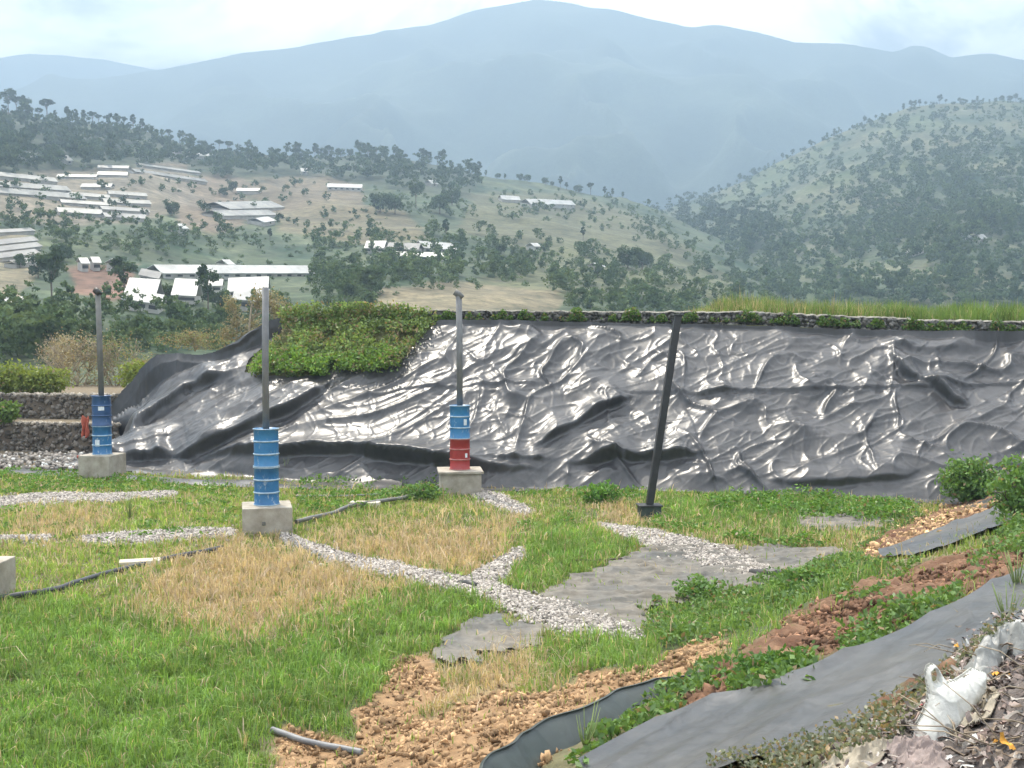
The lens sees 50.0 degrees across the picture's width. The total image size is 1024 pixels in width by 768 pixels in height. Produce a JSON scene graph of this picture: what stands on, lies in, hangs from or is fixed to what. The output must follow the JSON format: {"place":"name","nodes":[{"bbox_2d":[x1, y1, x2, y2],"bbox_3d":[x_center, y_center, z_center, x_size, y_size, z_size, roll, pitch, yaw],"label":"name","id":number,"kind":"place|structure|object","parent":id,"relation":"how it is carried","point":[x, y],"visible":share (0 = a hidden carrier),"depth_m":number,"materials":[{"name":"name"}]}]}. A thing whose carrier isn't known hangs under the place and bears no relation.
{"place":"outdoors","nodes":[
{"label":"outdoors","id":0,"kind":"place"},
{"bbox_2d":[0,54,153,91],"bbox_3d":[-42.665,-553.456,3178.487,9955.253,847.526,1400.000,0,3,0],"label":"mountain","id":1,"kind":"structure","parent":0,"point":[19,71],"depth_m":3228.16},
{"bbox_2d":[0,112,797,384],"bbox_3d":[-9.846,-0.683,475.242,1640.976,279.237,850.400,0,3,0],"label":"hillside","id":2,"kind":"structure","parent":0,"point":[497,293],"depth_m":330.05,"materials":[{"name":"plant"}]},
{"bbox_2d":[0,228,35,235],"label":"covered bed","id":3,"kind":"object","parent":2,"relation":"on","point":[21,231],"visible":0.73,"depth_m":229.39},
{"bbox_2d":[0,236,38,245],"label":"covered bed","id":4,"kind":"object","parent":2,"relation":"on","point":[19,240],"visible":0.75,"depth_m":205.25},
{"bbox_2d":[0,249,40,261],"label":"covered bed","id":5,"kind":"object","parent":2,"relation":"on","point":[5,256],"visible":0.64,"depth_m":193.04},
{"bbox_2d":[0,242,42,252],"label":"building roof","id":6,"kind":"structure","parent":2,"relation":"on","point":[22,246],"depth_m":199.87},
{"bbox_2d":[0,172,57,184],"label":"greenhouse","id":7,"kind":"object","parent":2,"relation":"on","point":[27,178],"visible":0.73,"depth_m":329.45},
{"bbox_2d":[0,181,70,192],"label":"greenhouse","id":8,"kind":"object","parent":2,"relation":"on","point":[53,188],"visible":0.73,"depth_m":305.46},
{"bbox_2d":[25,252,49,277],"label":"round tree","id":9,"kind":"object","parent":2,"relation":"on","point":[34,268],"visible":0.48,"depth_m":175.02,"materials":[{"name":"green plant"}]},
{"bbox_2d":[0,187,86,200],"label":"greenhouse","id":10,"kind":"object","parent":2,"relation":"on","point":[32,193],"visible":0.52,"depth_m":298.61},
{"bbox_2d":[36,247,68,296],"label":"broadleaf tree","id":11,"kind":"object","parent":2,"relation":"on","point":[47,261],"visible":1,"depth_m":142.72,"materials":[{"name":"green plant"}]},
{"bbox_2d":[55,207,103,216],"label":"greenhouse","id":12,"kind":"object","parent":2,"relation":"on","point":[94,212],"visible":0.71,"depth_m":283.27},
{"bbox_2d":[59,199,110,206],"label":"greenhouse","id":13,"kind":"object","parent":2,"relation":"on","point":[79,203],"visible":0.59,"depth_m":302.08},
{"bbox_2d":[107,256,137,291],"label":"broadleaf tree","id":14,"kind":"object","parent":2,"relation":"on","point":[117,264],"visible":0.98,"depth_m":147.01,"materials":[{"name":"green plant"}]},
{"bbox_2d":[97,206,149,214],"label":"greenhouse","id":15,"kind":"object","parent":2,"relation":"on","point":[126,210],"visible":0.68,"depth_m":297.35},
{"bbox_2d":[100,198,151,206],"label":"greenhouse","id":16,"kind":"object","parent":2,"relation":"on","point":[144,203],"visible":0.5,"depth_m":315.27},
{"bbox_2d":[121,289,166,313],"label":"shed","id":17,"kind":"structure","parent":2,"relation":"on","point":[148,306],"depth_m":132.30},
{"bbox_2d":[125,277,163,294],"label":"shed","id":18,"kind":"structure","parent":2,"relation":"on","point":[149,285],"depth_m":142.48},
{"bbox_2d":[127,168,207,184],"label":"greenhouse","id":19,"kind":"object","parent":2,"relation":"on","point":[173,176],"visible":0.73,"depth_m":411.18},
{"bbox_2d":[136,163,201,175],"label":"greenhouse","id":20,"kind":"object","parent":2,"relation":"on","point":[193,172],"visible":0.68,"depth_m":450.75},
{"bbox_2d":[165,302,194,325],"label":"round tree","id":21,"kind":"object","parent":2,"relation":"on","point":[171,311],"visible":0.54,"depth_m":117.57,"materials":[{"name":"green plant"}]},
{"bbox_2d":[60,227,308,317],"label":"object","id":22,"kind":"object","parent":2,"relation":"on","point":[212,253],"visible":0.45,"depth_m":222.31,"materials":[{"name":"green plant"}]},
{"bbox_2d":[0,155,370,237],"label":"field edge scrub","id":23,"kind":"object","parent":2,"relation":"on","point":[199,202],"visible":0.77,"depth_m":325.51,"materials":[{"name":"green plant"}]},
{"bbox_2d":[171,278,202,304],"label":"shed","id":24,"kind":"structure","parent":2,"relation":"on","point":[188,290],"depth_m":145.48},
{"bbox_2d":[195,263,219,309],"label":"broadleaf tree","id":25,"kind":"object","parent":2,"relation":"on","point":[203,273],"visible":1,"depth_m":140.75,"materials":[{"name":"green plant"}]},
{"bbox_2d":[146,264,315,279],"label":"long shed","id":26,"kind":"structure","parent":2,"relation":"on","point":[225,272],"depth_m":206.18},
{"bbox_2d":[201,210,277,218],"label":"greenhouse","id":27,"kind":"object","parent":2,"relation":"on","point":[238,214],"visible":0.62,"depth_m":326.62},
{"bbox_2d":[0,185,482,364],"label":"valley woodland","id":28,"kind":"object","parent":2,"relation":"on","point":[26,322],"visible":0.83,"depth_m":121.97,"materials":[{"name":"green plant"}]},
{"bbox_2d":[0,99,483,191],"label":"ridge woodland","id":29,"kind":"object","parent":2,"relation":"on","point":[14,143],"visible":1,"depth_m":491.75,"materials":[{"name":"green plant"}]},
{"bbox_2d":[199,201,284,210],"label":"greenhouse","id":30,"kind":"object","parent":2,"relation":"on","point":[261,205],"visible":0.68,"depth_m":354.64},
{"bbox_2d":[227,276,270,297],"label":"shed","id":31,"kind":"structure","parent":2,"relation":"on","point":[248,282],"depth_m":172.52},
{"bbox_2d":[233,286,269,311],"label":"shed","id":32,"kind":"structure","parent":2,"relation":"on","point":[244,292],"depth_m":147.23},
{"bbox_2d":[327,183,362,191],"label":"shed","id":33,"kind":"structure","parent":2,"relation":"on","point":[348,187],"depth_m":458.22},
{"bbox_2d":[368,191,392,211],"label":"round tree","id":34,"kind":"object","parent":2,"relation":"on","point":[376,198],"visible":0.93,"depth_m":365.81,"materials":[{"name":"green plant"}]},
{"bbox_2d":[428,193,450,213],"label":"round tree","id":35,"kind":"object","parent":2,"relation":"on","point":[442,199],"visible":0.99,"depth_m":390.12,"materials":[{"name":"green plant"}]},
{"bbox_2d":[302,187,779,311],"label":"hillside scrub","id":36,"kind":"object","parent":2,"relation":"on","point":[561,277],"visible":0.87,"depth_m":247.96,"materials":[{"name":"green plant"}]},
{"bbox_2d":[616,244,642,267],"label":"round tree","id":37,"kind":"object","parent":2,"relation":"on","point":[622,251],"visible":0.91,"depth_m":277.57,"materials":[{"name":"green plant"}]},
{"bbox_2d":[645,187,785,248],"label":"dark wood","id":38,"kind":"object","parent":2,"relation":"on","point":[723,219],"visible":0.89,"depth_m":606.09,"materials":[{"name":"green plant"}]},
{"bbox_2d":[0,0,1023,209],"bbox_3d":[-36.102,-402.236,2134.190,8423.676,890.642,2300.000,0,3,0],"label":"mountain","id":39,"kind":"structure","parent":0,"point":[635,108],"depth_m":2027.60,"materials":[{"name":"blue"}]},
{"bbox_2d":[0,322,1023,767],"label":"ground","id":40,"kind":"structure","parent":0,"point":[764,642],"depth_m":13.15,"materials":[{"name":"soil"}]},
{"bbox_2d":[0,556,15,594],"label":"concrete plinth","id":41,"kind":"structure","parent":40,"relation":"on","point":[7,573],"depth_m":18.52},
{"bbox_2d":[0,358,42,393],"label":"shrub","id":42,"kind":"object","parent":40,"relation":"on","point":[11,380],"visible":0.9,"depth_m":44.20,"materials":[{"name":"green plant"}]},
{"bbox_2d":[0,530,56,546],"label":"gravel strip","id":43,"kind":"object","parent":40,"relation":"on","point":[10,536],"visible":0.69,"depth_m":23.48,"materials":[{"name":"gravel"}]},
{"bbox_2d":[0,450,85,470],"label":"rubble","id":44,"kind":"object","parent":40,"relation":"on","point":[11,458],"visible":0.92,"depth_m":37.86,"materials":[{"name":"stone"}]},
{"bbox_2d":[21,363,80,392],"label":"shrub","id":45,"kind":"object","parent":40,"relation":"on","point":[50,380],"visible":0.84,"depth_m":44.79,"materials":[{"name":"green plant"}]},
{"bbox_2d":[0,392,119,418],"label":"terrace wall","id":46,"kind":"structure","parent":40,"relation":"on","point":[53,405],"depth_m":43.14,"materials":[{"name":"stone"}]},
{"bbox_2d":[0,420,120,452],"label":"terrace wall","id":47,"kind":"structure","parent":40,"relation":"on","point":[43,436],"depth_m":41.18,"materials":[{"name":"stone"}]},
{"bbox_2d":[0,398,22,425],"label":"shrub","id":48,"kind":"object","parent":47,"relation":"on","point":[8,410],"visible":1,"depth_m":41.28,"materials":[{"name":"green plant"}]},
{"bbox_2d":[33,332,89,369],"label":"dry bush","id":49,"kind":"object","parent":40,"relation":"on","point":[66,343],"visible":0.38,"depth_m":59.87,"materials":[{"name":"brown plant"}]},
{"bbox_2d":[34,324,116,386],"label":"dry bush","id":50,"kind":"object","parent":40,"relation":"on","point":[67,361],"visible":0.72,"depth_m":51.83,"materials":[{"name":"brown plant"}]},
{"bbox_2d":[0,488,178,509],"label":"gravel strip","id":51,"kind":"object","parent":40,"relation":"on","point":[58,496],"visible":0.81,"depth_m":29.62,"materials":[{"name":"gravel"}]},
{"bbox_2d":[78,287,125,478],"bbox_3d":[-12.643,0.072,33.796,1.020,6.086,1.020,0,3,10],"label":"gas vent","id":52,"kind":"object","parent":40,"relation":"on","point":[102,460],"visible":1,"depth_m":33.62,"materials":[{"name":"metal"}]},
{"bbox_2d":[0,545,223,600],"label":"drain pipe","id":53,"kind":"object","parent":40,"relation":"on","point":[58,587],"visible":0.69,"depth_m":19.52,"materials":[{"name":"plastic"}]},
{"bbox_2d":[74,327,166,385],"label":"dry bush","id":54,"kind":"object","parent":40,"relation":"on","point":[110,363],"visible":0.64,"depth_m":51.79,"materials":[{"name":"brown plant"}]},
{"bbox_2d":[110,358,146,387],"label":"shrub","id":55,"kind":"object","parent":40,"relation":"on","point":[130,373],"visible":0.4,"depth_m":45.73,"materials":[{"name":"green plant"}]},
{"bbox_2d":[76,522,238,550],"bbox_3d":[-7.767,3.315,24.185,3.518,0.200,3.746,-1,3,-19],"label":"gravel strip","id":56,"kind":"object","parent":40,"relation":"on","point":[135,537],"visible":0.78,"depth_m":23.85,"materials":[{"name":"gravel"}]},
{"bbox_2d":[147,323,237,350],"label":"dry bush","id":57,"kind":"object","parent":40,"relation":"on","point":[192,338],"visible":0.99,"depth_m":55.78,"materials":[{"name":"brown plant"}]},
{"bbox_2d":[7,468,402,489],"bbox_3d":[-9.915,2.729,33.272,14.145,0.386,1.928,1,3,17],"label":"liner hem","id":58,"kind":"object","parent":40,"relation":"on","point":[391,479],"visible":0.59,"depth_m":32.06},
{"bbox_2d":[216,292,261,343],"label":"sparse tree","id":59,"kind":"object","parent":40,"relation":"on","point":[235,322],"visible":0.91,"depth_m":49.54,"materials":[{"name":"brown plant"}]},
{"bbox_2d":[242,287,292,535],"bbox_3d":[-5.514,0.703,24.600,1.080,5.718,1.100,-1,3,-14],"label":"gas vent","id":60,"kind":"object","parent":40,"relation":"on","point":[265,510],"visible":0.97,"depth_m":24.42,"materials":[{"name":"metal"}]},
{"bbox_2d":[244,283,298,331],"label":"sparse tree","id":61,"kind":"object","parent":40,"relation":"on","point":[257,304],"visible":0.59,"depth_m":45.82,"materials":[{"name":"brown plant"}]},
{"bbox_2d":[270,726,363,754],"bbox_3d":[-2.124,3.842,11.803,1.249,0.087,0.117,1,3,30],"label":"broken pipe","id":62,"kind":"object","parent":40,"relation":"on","point":[309,741],"visible":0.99,"depth_m":11.75,"materials":[{"name":"plastic"}]},
{"bbox_2d":[246,342,399,376],"bbox_3d":[-6.541,-0.774,37.213,6.685,1.302,1.783,1,3,25],"label":"creeper fringe","id":63,"kind":"object","parent":40,"relation":"on","point":[325,360],"visible":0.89,"depth_m":36.72,"materials":[{"name":"green plant"}]},
{"bbox_2d":[254,300,437,377],"bbox_3d":[-6.032,-1.584,37.753,6.732,2.735,3.133,1,3,18],"label":"vine cover","id":64,"kind":"object","parent":40,"relation":"on","point":[307,328],"visible":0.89,"depth_m":37.95,"materials":[{"name":"green plant"}]},
{"bbox_2d":[294,484,438,523],"bbox_3d":[-3.362,3.019,28.240,0.526,0.155,6.776,1,3,27],"label":"hose","id":65,"kind":"object","parent":40,"relation":"on","point":[317,516],"visible":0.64,"depth_m":27.02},
{"bbox_2d":[386,480,451,500],"bbox_3d":[-2.486,2.870,29.235,1.769,0.619,0.926,0,3,0],"label":"creeping bush","id":66,"kind":"object","parent":40,"relation":"on","point":[425,490],"visible":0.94,"depth_m":29.10,"materials":[{"name":"green plant"}]},
{"bbox_2d":[272,528,645,643],"bbox_3d":[-1.611,3.409,20.041,2.260,0.385,12.910,-2,3,-40],"label":"gravel strip","id":67,"kind":"object","parent":40,"relation":"on","point":[538,610],"visible":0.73,"depth_m":18.19,"materials":[{"name":"gravel"}]},
{"bbox_2d":[0,465,920,557],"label":"pad weeds","id":68,"kind":"object","parent":40,"relation":"on","point":[883,502],"visible":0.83,"depth_m":28.11,"materials":[{"name":"green plant"}]},
{"bbox_2d":[437,289,483,495],"bbox_3d":[-1.454,0.334,30.541,1.240,5.932,1.240,0,3,-6],"label":"gas vent","id":69,"kind":"object","parent":40,"relation":"on","point":[460,474],"visible":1,"depth_m":30.34,"materials":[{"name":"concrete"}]},
{"bbox_2d":[0,485,924,767],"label":"green grass","id":70,"kind":"structure","parent":40,"relation":"on","point":[156,669],"depth_m":14.53,"materials":[{"name":"plant"}]},
{"bbox_2d":[464,542,526,607],"bbox_3d":[-0.382,3.455,20.374,1.076,0.166,5.488,0,3,10],"label":"gravel strip","id":71,"kind":"object","parent":40,"relation":"on","point":[481,574],"visible":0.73,"depth_m":20.31,"materials":[{"name":"gravel"}]},
{"bbox_2d":[433,611,563,662],"bbox_3d":[-0.410,3.637,15.790,1.571,0.131,2.608,2,3,33],"label":"ground sheet","id":72,"kind":"object","parent":40,"relation":"on","point":[484,627],"visible":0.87,"depth_m":15.84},
{"bbox_2d":[463,488,537,521],"bbox_3d":[-0.338,3.090,28.729,1.812,0.188,5.877,0,3,-5],"label":"gravel strip","id":73,"kind":"object","parent":40,"relation":"on","point":[500,498],"visible":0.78,"depth_m":28.66,"materials":[{"name":"gravel"}]},
{"bbox_2d":[273,631,731,767],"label":"soil clods","id":74,"kind":"object","parent":40,"relation":"on","point":[681,655],"visible":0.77,"depth_m":11.77,"materials":[{"name":"soil"}]},
{"bbox_2d":[0,469,1023,767],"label":"dry grass","id":75,"kind":"structure","parent":40,"relation":"on","point":[232,561],"depth_m":19.93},
{"bbox_2d":[0,469,1023,767],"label":"meadow grass","id":76,"kind":"structure","parent":40,"relation":"on","point":[70,571],"depth_m":22.87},
{"bbox_2d":[46,318,1023,507],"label":"landfill liner","id":77,"kind":"object","parent":40,"relation":"on","point":[865,412],"visible":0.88,"depth_m":33.55,"materials":[{"name":"plastic"}]},
{"bbox_2d":[576,702,599,744],"bbox_3d":[0.586,2.619,8.397,0.188,0.346,0.277,0,3,0],"label":"tall weed","id":78,"kind":"object","parent":40,"relation":"on","point":[589,737],"visible":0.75,"depth_m":8.41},
{"bbox_2d":[479,671,699,767],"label":"liner edge","id":79,"kind":"object","parent":40,"relation":"on","point":[526,748],"visible":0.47,"depth_m":8.92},
{"bbox_2d":[577,479,624,502],"bbox_3d":[2.310,2.887,28.749,1.261,0.807,0.930,0,3,0],"label":"creeping bush","id":80,"kind":"object","parent":40,"relation":"on","point":[599,492],"visible":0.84,"depth_m":28.62,"materials":[{"name":"green plant"}]},
{"bbox_2d":[636,314,683,518],"bbox_3d":[3.599,0.864,26.686,1.088,5.108,0.460,0,3,-5],"label":"steel post","id":81,"kind":"object","parent":40,"relation":"on","point":[647,508],"visible":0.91,"depth_m":26.60,"materials":[{"name":"metal"}]},
{"bbox_2d":[303,309,1023,330],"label":"stone wall","id":82,"kind":"structure","parent":40,"relation":"on","point":[892,323],"depth_m":36.38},
{"bbox_2d":[316,307,1023,330],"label":"wall creeper","id":83,"kind":"object","parent":82,"relation":"on","point":[784,319],"depth_m":36.12,"materials":[{"name":"green plant"}]},
{"bbox_2d":[597,519,774,581],"bbox_3d":[3.618,3.359,22.813,2.488,0.216,7.986,-1,3,-22],"label":"gravel strip","id":84,"kind":"object","parent":40,"relation":"on","point":[655,539],"visible":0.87,"depth_m":22.59,"materials":[{"name":"gravel"}]},
{"bbox_2d":[539,543,852,630],"bbox_3d":[3.483,3.297,19.668,4.348,0.545,8.108,2,3,31],"label":"ground sheet","id":85,"kind":"object","parent":40,"relation":"on","point":[641,583],"visible":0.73,"depth_m":19.85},
{"bbox_2d":[672,573,731,600],"bbox_3d":[3.162,3.419,18.306,0.969,0.545,0.888,-1,3,-17],"label":"leafy weed","id":86,"kind":"object","parent":40,"relation":"on","point":[702,584],"visible":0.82,"depth_m":18.20,"materials":[{"name":"green plant"}]},
{"bbox_2d":[713,643,817,685],"bbox_3d":[2.213,2.444,9.328,0.955,0.416,0.823,0,3,0],"label":"leafy weed","id":87,"kind":"object","parent":40,"relation":"on","point":[749,663],"visible":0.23,"depth_m":9.38,"materials":[{"name":"green plant"}]},
{"bbox_2d":[564,495,1023,767],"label":"bank weeds","id":88,"kind":"object","parent":40,"relation":"on","point":[908,605],"visible":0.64,"depth_m":11.18,"materials":[{"name":"green plant"}]},
{"bbox_2d":[578,565,1023,767],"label":"liner strip","id":89,"kind":"object","parent":40,"relation":"on","point":[851,678],"visible":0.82,"depth_m":7.96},
{"bbox_2d":[769,562,854,588],"bbox_3d":[4.452,2.882,16.231,1.424,0.505,0.946,0,3,0],"label":"leafy weed","id":90,"kind":"object","parent":40,"relation":"on","point":[810,573],"visible":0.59,"depth_m":16.17,"materials":[{"name":"green plant"}]},
{"bbox_2d":[669,537,1023,704],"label":"soil clods","id":91,"kind":"object","parent":40,"relation":"on","point":[811,632],"visible":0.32,"depth_m":12.58,"materials":[{"name":"soil"}]},
{"bbox_2d":[796,511,897,530],"bbox_3d":[7.804,3.185,25.554,2.480,0.158,3.062,1,3,16],"label":"ground sheet","id":92,"kind":"object","parent":40,"relation":"on","point":[837,519],"visible":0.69,"depth_m":25.47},
{"bbox_2d":[684,285,1023,320],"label":"tall grass","id":93,"kind":"structure","parent":40,"relation":"on","point":[1004,312],"depth_m":36.45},
{"bbox_2d":[705,603,1018,767],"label":"dry weeds","id":94,"kind":"object","parent":40,"relation":"on","point":[799,752],"visible":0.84,"depth_m":6.30,"materials":[{"name":"green plant"}]},
{"bbox_2d":[801,609,1023,767],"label":"waste scraps","id":95,"kind":"object","parent":40,"relation":"on","point":[956,758],"visible":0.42,"depth_m":5.55,"materials":[{"name":"plastic"}]},
{"bbox_2d":[861,498,997,559],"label":"soil clods","id":96,"kind":"object","parent":40,"relation":"on","point":[929,519],"visible":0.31,"depth_m":23.59,"materials":[{"name":"soil"}]},
{"bbox_2d":[878,507,1011,555],"bbox_3d":[7.826,2.468,18.863,6.102,0.624,1.892,-2,3,-41],"label":"liner strip","id":97,"kind":"object","parent":40,"relation":"on","point":[945,533],"visible":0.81,"depth_m":18.34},
{"bbox_2d":[878,650,1023,767],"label":"waste heap","id":98,"kind":"object","parent":40,"relation":"on","point":[998,714],"visible":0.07,"depth_m":5.37,"materials":[{"name":"soil"}]},
{"bbox_2d":[820,737,892,767],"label":"beige cloth","id":99,"kind":"object","parent":98,"relation":"on","point":[856,755],"visible":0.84,"depth_m":5.64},
{"bbox_2d":[886,733,950,767],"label":"rag","id":100,"kind":"object","parent":98,"relation":"on","point":[915,752],"visible":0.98,"depth_m":5.38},
{"bbox_2d":[911,663,986,740],"bbox_3d":[2.272,1.672,5.700,0.444,0.371,0.309,0,3,0],"label":"plastic bag","id":101,"kind":"object","parent":98,"relation":"on","point":[970,688],"visible":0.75,"depth_m":5.67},
{"bbox_2d":[895,620,1023,746],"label":"twigs","id":102,"kind":"object","parent":98,"relation":"on","point":[973,732],"visible":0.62,"depth_m":5.43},
{"bbox_2d":[959,684,999,728],"bbox_3d":[2.420,1.681,5.735,0.230,0.245,0.557,1,3,23],"label":"beige cloth","id":103,"kind":"object","parent":98,"relation":"on","point":[990,704],"visible":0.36,"depth_m":5.55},
{"bbox_2d":[963,622,1008,684],"bbox_3d":[3.178,1.717,7.183,0.291,0.546,2.910,1,3,28],"label":"plastic film","id":104,"kind":"object","parent":98,"relation":"on","point":[984,658],"visible":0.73,"depth_m":6.48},
{"bbox_2d":[1003,620,1023,656],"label":"plastic film","id":105,"kind":"object","parent":98,"relation":"on","point":[1016,631],"visible":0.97,"depth_m":6.54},
{"bbox_2d":[934,449,1010,502],"bbox_3d":[11.810,2.414,28.171,1.893,1.461,1.653,0,3,0],"label":"leafy bush","id":106,"kind":"object","parent":40,"relation":"on","point":[968,477],"visible":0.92,"depth_m":27.88,"materials":[{"name":"green plant"}]},
{"bbox_2d":[981,453,1023,516],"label":"leafy bush","id":107,"kind":"object","parent":40,"relation":"on","point":[1011,485],"visible":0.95,"depth_m":18.80,"materials":[{"name":"green plant"}]},
{"bbox_2d":[1000,549,1023,582],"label":"tall weed","id":108,"kind":"object","parent":40,"relation":"on","point":[1016,580],"visible":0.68,"depth_m":10.72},
{"bbox_2d":[0,0,1023,69],"label":"sky","id":109,"kind":"structure","parent":0,"point":[151,34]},
{"bbox_2d":[663,101,1023,312],"bbox_3d":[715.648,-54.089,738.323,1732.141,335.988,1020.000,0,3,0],"label":"hill","id":110,"kind":"structure","parent":0,"point":[803,190],"depth_m":660.33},
{"bbox_2d":[701,124,1023,305],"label":"hill woodland","id":111,"kind":"object","parent":110,"relation":"on","point":[918,287],"visible":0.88,"depth_m":421.78,"materials":[{"name":"green plant"}]},
{"bbox_2d":[714,97,1023,243],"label":"hill scrub","id":112,"kind":"object","parent":110,"relation":"on","point":[803,167],"visible":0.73,"depth_m":640.51,"materials":[{"name":"green plant"}]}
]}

